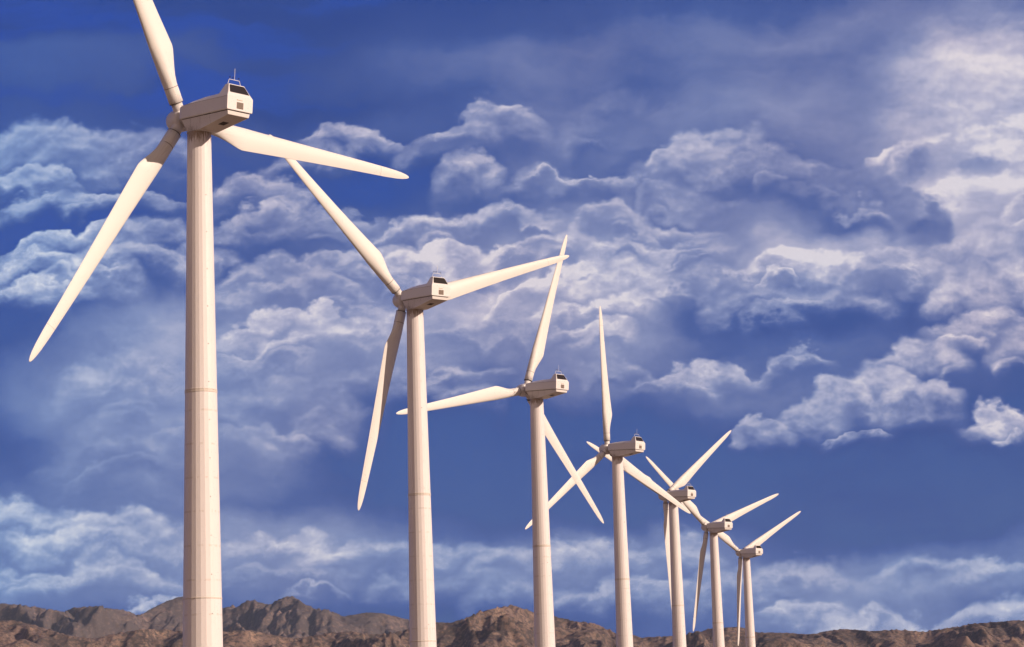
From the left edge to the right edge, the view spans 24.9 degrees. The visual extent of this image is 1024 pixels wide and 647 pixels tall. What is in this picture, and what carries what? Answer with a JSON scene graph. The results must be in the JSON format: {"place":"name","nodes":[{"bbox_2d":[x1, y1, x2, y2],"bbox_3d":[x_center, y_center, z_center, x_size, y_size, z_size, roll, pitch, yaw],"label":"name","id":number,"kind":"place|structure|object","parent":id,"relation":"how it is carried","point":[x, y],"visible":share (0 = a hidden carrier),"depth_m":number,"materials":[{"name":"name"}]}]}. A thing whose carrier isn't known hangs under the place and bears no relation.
{"place":"outdoors","nodes":[
{"label":"outdoors","id":0,"kind":"place"},
{"bbox_2d":[0,596,443,638],"bbox_3d":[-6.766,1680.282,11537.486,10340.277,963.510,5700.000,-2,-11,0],"label":"mountains","id":1,"kind":"structure","parent":0,"point":[293,617],"depth_m":11221.35,"materials":[{"name":"brown stone"}]},
{"bbox_2d":[0,605,1023,646],"bbox_3d":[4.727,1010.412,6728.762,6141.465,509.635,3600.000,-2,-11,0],"label":"hills","id":2,"kind":"structure","parent":0,"point":[508,626],"depth_m":6705.21,"materials":[{"name":"brown stone"}]},
{"bbox_2d":[0,0,1023,637],"label":"sky","id":3,"kind":"structure","parent":0,"point":[795,228],"materials":[{"name":"blue"}]},
{"label":"ground","id":4,"kind":"structure","parent":0,"visible":0},
{"bbox_2d":[29,0,408,646],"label":"wind turbine","id":5,"kind":"object","parent":4,"relation":"on","point":[201,121],"visible":1,"depth_m":175.93,"materials":[{"name":"paint"}]},
{"bbox_2d":[269,134,568,646],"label":"wind turbine","id":6,"kind":"object","parent":4,"relation":"on","point":[414,302],"visible":0.96,"depth_m":250.01,"materials":[{"name":"paint"}]},
{"bbox_2d":[396,235,603,646],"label":"wind turbine","id":7,"kind":"object","parent":4,"relation":"on","point":[535,393],"visible":0.98,"depth_m":315.79,"materials":[{"name":"paint"}]},
{"bbox_2d":[525,306,690,646],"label":"wind turbine","id":8,"kind":"object","parent":4,"relation":"on","point":[618,452],"visible":1,"depth_m":381.34,"materials":[{"name":"paint"}]},
{"bbox_2d":[587,430,730,646],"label":"wind turbine","id":9,"kind":"object","parent":4,"relation":"on","point":[672,535],"visible":0.81,"depth_m":455.10,"materials":[{"name":"paint"}]},
{"bbox_2d":[646,456,777,646],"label":"wind turbine","id":10,"kind":"object","parent":4,"relation":"on","point":[719,525],"visible":1,"depth_m":522.29,"materials":[{"name":"paint"}]},
{"bbox_2d":[681,502,800,646],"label":"wind turbine","id":11,"kind":"object","parent":4,"relation":"on","point":[751,550],"visible":0.94,"depth_m":594.85,"materials":[{"name":"paint"}]}
]}

